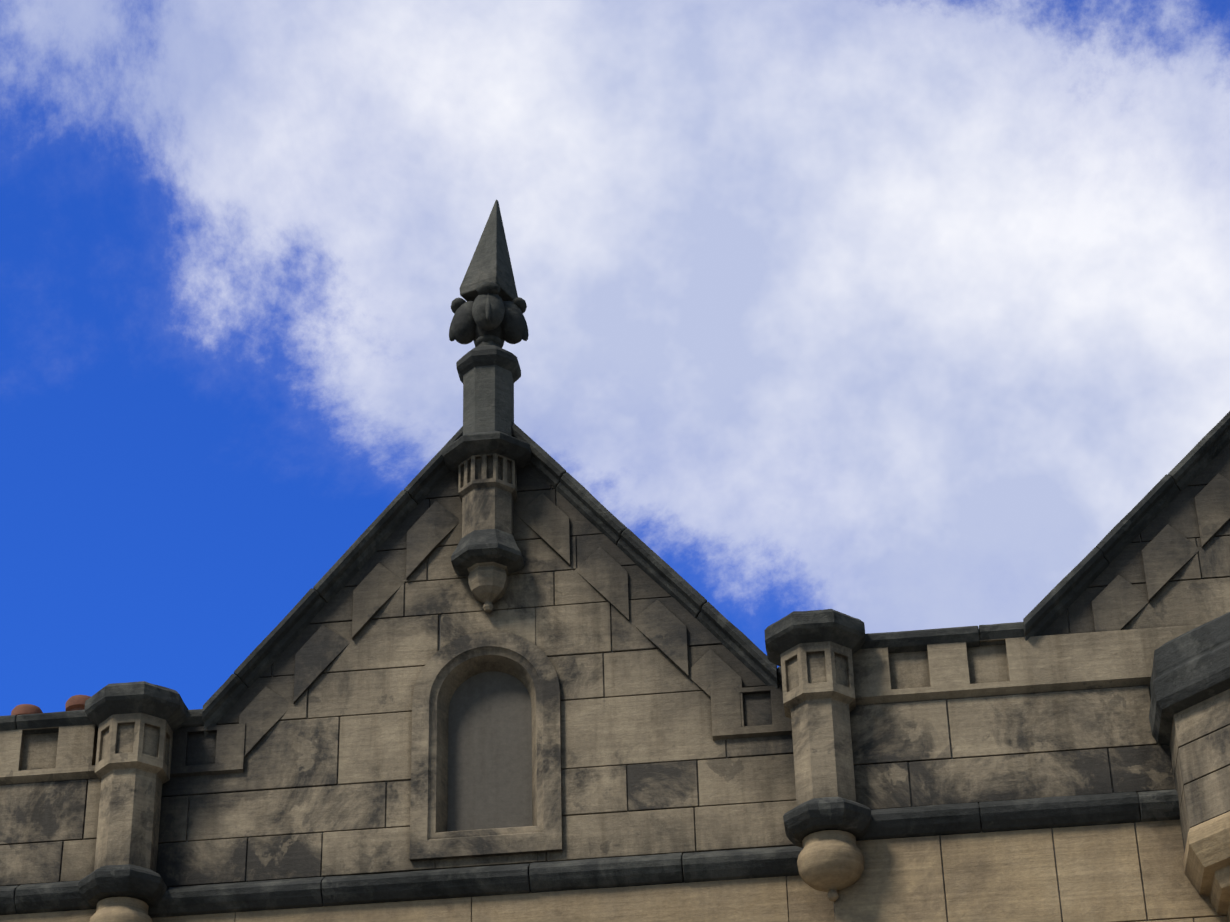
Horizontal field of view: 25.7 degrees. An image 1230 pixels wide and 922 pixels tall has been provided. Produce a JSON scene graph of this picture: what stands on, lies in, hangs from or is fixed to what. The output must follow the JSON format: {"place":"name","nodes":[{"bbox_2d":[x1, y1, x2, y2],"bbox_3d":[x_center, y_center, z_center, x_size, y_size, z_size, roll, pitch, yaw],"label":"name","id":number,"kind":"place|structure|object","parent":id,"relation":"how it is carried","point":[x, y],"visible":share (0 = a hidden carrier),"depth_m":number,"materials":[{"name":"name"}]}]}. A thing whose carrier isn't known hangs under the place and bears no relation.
{"place":"outdoors","nodes":[
{"label":"outdoors","id":0,"kind":"place"},
{"bbox_2d":[216,464,765,724],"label":"gable wall","id":1,"kind":"structure","parent":0,"point":[574,622],"depth_m":20.79,"materials":[{"name":"beige stone"}]},
{"bbox_2d":[458,453,517,537],"bbox_3d":[-0.999,0.352,21.285,0.450,0.700,0.450,-5,-31,5],"label":"pendant shaft","id":2,"kind":"object","parent":1,"relation":"attached to","point":[487,489],"visible":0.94,"depth_m":21.15,"materials":[{"name":"grey stone"}]},
{"bbox_2d":[467,562,508,612],"bbox_3d":[-0.981,1.007,20.891,0.316,0.370,0.316,-5,-31,5],"label":"pendant","id":3,"kind":"object","parent":1,"relation":"attached to","point":[488,583],"visible":0.98,"depth_m":20.82,"materials":[{"name":"beige stone"}]},
{"bbox_2d":[239,493,743,757],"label":"stepped stone trim","id":4,"kind":"structure","parent":1,"relation":"attached to","point":[660,626],"depth_m":20.85,"materials":[{"name":"beige stone"}]},
{"bbox_2d":[0,0,1229,715],"label":"sky","id":5,"kind":"structure","parent":0,"point":[886,315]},
{"bbox_2d":[1040,443,1229,635],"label":"gable wall","id":6,"kind":"structure","parent":0,"point":[1187,594],"depth_m":19.83,"materials":[{"name":"beige stone"}]},
{"bbox_2d":[1091,474,1229,631],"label":"stepped stone trim","id":7,"kind":"structure","parent":6,"relation":"attached to","point":[1168,552],"depth_m":19.88,"materials":[{"name":"beige stone"}]},
{"bbox_2d":[1183,811,1229,921],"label":"turret corbel","id":8,"kind":"object","parent":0,"point":[1206,862],"visible":0.8,"depth_m":18.16,"materials":[{"name":"beige stone"}]},
{"bbox_2d":[1169,689,1229,852],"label":"turret wall","id":9,"kind":"structure","parent":8,"relation":"on","point":[1199,745],"depth_m":18.39,"materials":[{"name":"beige stone"}]},
{"bbox_3d":[0.321,10.792,19.388,19.500,5.400,8.400,-5,-31,5],"label":"building","id":10,"kind":"object","parent":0,"visible":0},
{"bbox_2d":[0,909,95,921],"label":"wall","id":11,"kind":"structure","parent":10,"relation":"on","point":[74,916],"depth_m":19.84,"materials":[{"name":"stone"}]},
{"bbox_2d":[0,880,95,914],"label":"string course","id":12,"kind":"object","parent":11,"relation":"on","point":[43,897],"visible":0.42,"depth_m":19.85,"materials":[{"name":"stone"}]},
{"bbox_2d":[0,779,100,885],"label":"stone wall","id":13,"kind":"structure","parent":12,"relation":"on","point":[49,814],"depth_m":20.20,"materials":[{"name":"stone"}]},
{"bbox_2d":[0,724,97,784],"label":"parapet","id":14,"kind":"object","parent":13,"relation":"on","point":[66,753],"visible":0.58,"depth_m":20.50,"materials":[{"name":"stone"}]},
{"bbox_2d":[78,681,187,907],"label":"molding","id":15,"kind":"structure","parent":12,"relation":"on","point":[149,887],"depth_m":20.27,"materials":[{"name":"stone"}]},
{"bbox_2d":[94,713,172,871],"bbox_3d":[-3.631,2.552,20.218,0.520,1.210,0.520,-5,-31,5],"label":"pillar shaft","id":16,"kind":"object","parent":15,"relation":"on","point":[133,762],"visible":0.94,"depth_m":20.11,"materials":[{"name":"stone"}]},
{"bbox_2d":[0,778,98,913],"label":"mortar joints","id":17,"kind":"object","parent":10,"relation":"on","point":[84,820],"depth_m":20.25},
{"bbox_2d":[0,710,97,734],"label":"parapet coping","id":18,"kind":"object","parent":17,"relation":"on","point":[46,720],"visible":0.33,"depth_m":20.61,"materials":[{"name":"stone"}]},
{"bbox_2d":[89,897,152,921],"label":"pendant","id":19,"kind":"object","parent":17,"relation":"attached to","point":[120,909],"visible":0.98,"depth_m":19.58,"materials":[{"name":"stone"}]},
{"bbox_2d":[11,695,90,714],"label":"chimney pots","id":20,"kind":"object","parent":10,"relation":"on","point":[75,702],"visible":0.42,"depth_m":23.26,"materials":[{"name":"ceramic"}]},
{"bbox_2d":[151,875,834,921],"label":"wall","id":21,"kind":"structure","parent":10,"relation":"on","point":[753,900],"depth_m":19.52,"materials":[{"name":"stone"}]},
{"bbox_2d":[148,846,802,917],"bbox_3d":[-1.012,3.099,19.769,5.207,0.244,0.312,-5,-31,5],"label":"string course","id":22,"kind":"object","parent":21,"relation":"on","point":[596,873],"visible":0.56,"depth_m":19.65,"materials":[{"name":"stone"}]},
{"bbox_2d":[156,691,796,886],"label":"gable wall","id":23,"kind":"structure","parent":22,"relation":"on","point":[658,745],"depth_m":20.08,"materials":[{"name":"beige stone"}]},
{"bbox_2d":[170,685,791,777],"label":"gable endblocks","id":24,"kind":"object","parent":23,"relation":"on","point":[725,713],"visible":0.77,"depth_m":20.24,"materials":[{"name":"beige stone"}]},
{"bbox_2d":[181,667,781,727],"bbox_3d":[-1.036,1.874,20.575,5.203,0.151,0.393,-5,-31,5],"label":"gable end coping","id":25,"kind":"object","parent":24,"relation":"on","point":[193,718],"visible":0.1,"depth_m":20.61,"materials":[{"name":"grey stone"}]},
{"bbox_2d":[202,421,777,736],"bbox_3d":[-0.974,0.792,21.189,4.397,2.786,0.436,-5,-31,5],"label":"gable coping","id":26,"kind":"object","parent":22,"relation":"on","point":[293,624],"visible":0.65,"depth_m":20.95,"materials":[{"name":"grey stone"}]},
{"bbox_2d":[168,487,783,887],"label":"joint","id":27,"kind":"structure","parent":26,"relation":"attached to","point":[439,639],"depth_m":20.37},
{"bbox_2d":[409,631,562,860],"bbox_3d":[-0.959,2.148,20.343,1.130,1.840,0.205,-5,-31,5],"label":"window surround","id":28,"kind":"object","parent":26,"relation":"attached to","point":[448,669],"visible":0.94,"depth_m":20.26,"materials":[{"name":"beige stone"}]},
{"bbox_2d":[447,671,531,831],"bbox_3d":[-0.948,2.192,20.433,0.640,1.335,0.001,-5,-31,5],"label":"blind window","id":29,"kind":"structure","parent":28,"relation":"in","point":[490,752],"depth_m":20.41,"materials":[{"name":"grey stone"}]},
{"bbox_2d":[442,341,531,576],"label":"moldings","id":30,"kind":"structure","parent":26,"relation":"attached to","point":[486,545],"depth_m":21.23,"materials":[{"name":"grey stone"}]},
{"bbox_2d":[463,365,513,435],"bbox_3d":[-1.016,-0.316,21.688,0.450,0.860,0.450,-5,-31,5],"label":"finial shaft","id":31,"kind":"object","parent":30,"relation":"on","point":[488,398],"visible":0.5,"depth_m":21.61,"materials":[{"name":"grey stone"}]},
{"bbox_2d":[449,282,528,347],"bbox_3d":[-1.038,-1.143,22.185,0.518,0.510,0.518,-27,-39,36],"label":"carving","id":32,"kind":"object","parent":30,"relation":"on","point":[487,314],"visible":0.9,"depth_m":22.04},
{"bbox_2d":[460,199,517,300],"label":"finial spire","id":33,"kind":"structure","parent":32,"relation":"on","point":[490,261],"depth_m":22.35,"materials":[{"name":"grey stone"}]},
{"bbox_2d":[235,877,788,921],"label":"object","id":34,"kind":"object","parent":10,"relation":"on","point":[658,884],"depth_m":19.55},
{"bbox_2d":[834,685,1220,921],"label":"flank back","id":35,"kind":"object","parent":10,"relation":"on","point":[1029,829],"depth_m":19.10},
{"bbox_2d":[764,609,870,847],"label":"turret moldings","id":36,"kind":"structure","parent":35,"relation":"attached to","point":[802,821],"depth_m":19.52,"materials":[{"name":"grey stone"}]},
{"bbox_2d":[780,641,855,805],"bbox_3d":[1.493,1.965,19.468,0.520,1.210,0.520,-5,-31,5],"label":"pilaster shaft","id":37,"kind":"object","parent":35,"relation":"attached to","point":[819,699],"visible":0.94,"depth_m":19.35,"materials":[{"name":"beige stone"}]},
{"bbox_2d":[797,830,863,900],"bbox_3d":[1.517,2.873,18.922,0.468,0.450,0.468,-5,-31,5],"label":"pendant","id":38,"kind":"object","parent":35,"relation":"attached to","point":[831,862],"visible":0.96,"depth_m":18.80,"materials":[{"name":"beige stone"}]},
{"bbox_2d":[860,622,1024,652],"bbox_3d":[2.264,1.381,19.897,1.556,0.152,0.393,-5,-31,5],"label":"parapet coping","id":39,"kind":"object","parent":35,"relation":"on","point":[913,641],"visible":0.27,"depth_m":19.73,"materials":[{"name":"stone"}]},
{"bbox_2d":[850,685,1174,809],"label":"stone wall","id":40,"kind":"structure","parent":35,"relation":"attached to","point":[1038,725],"depth_m":19.29,"materials":[{"name":"stone"}]},
{"bbox_2d":[852,624,1202,704],"bbox_3d":[5.409,1.292,19.378,7.900,0.430,0.058,-5,-31,5],"label":"parapet","id":41,"kind":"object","parent":35,"relation":"attached to","point":[1076,661],"visible":0.85,"depth_m":19.58,"materials":[{"name":"stone"}]},
{"bbox_2d":[1023,411,1229,640],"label":"gable coping","id":42,"kind":"object","parent":35,"relation":"on","point":[1057,600],"visible":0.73,"depth_m":19.99,"materials":[{"name":"grey stone"}]},
{"bbox_2d":[1067,537,1201,632],"bbox_3d":[5.270,0.258,20.223,5.800,2.211,0.288,-5,-31,5],"label":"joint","id":43,"kind":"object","parent":35,"relation":"on","point":[1140,541],"depth_m":19.86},
{"bbox_2d":[834,819,1228,921],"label":"lower wall","id":44,"kind":"structure","parent":10,"relation":"on","point":[1005,876],"depth_m":18.79,"materials":[{"name":"stone"}]},
{"bbox_2d":[856,789,1179,840],"bbox_3d":[5.443,2.313,18.843,7.907,0.242,0.311,-5,-31,5],"label":"string course","id":45,"kind":"object","parent":44,"relation":"on","point":[1036,813],"visible":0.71,"depth_m":18.96,"materials":[{"name":"stone"}]},
{"bbox_3d":[5.247,4.505,17.501,1.900,3.200,1.900,-5,-31,5],"label":"oriel window","id":46,"kind":"object","parent":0,"visible":0},
{"bbox_2d":[1149,612,1229,745],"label":"turret cornice","id":47,"kind":"structure","parent":46,"relation":"on","point":[1190,668],"depth_m":18.63,"materials":[{"name":"grey stone"}]}
]}

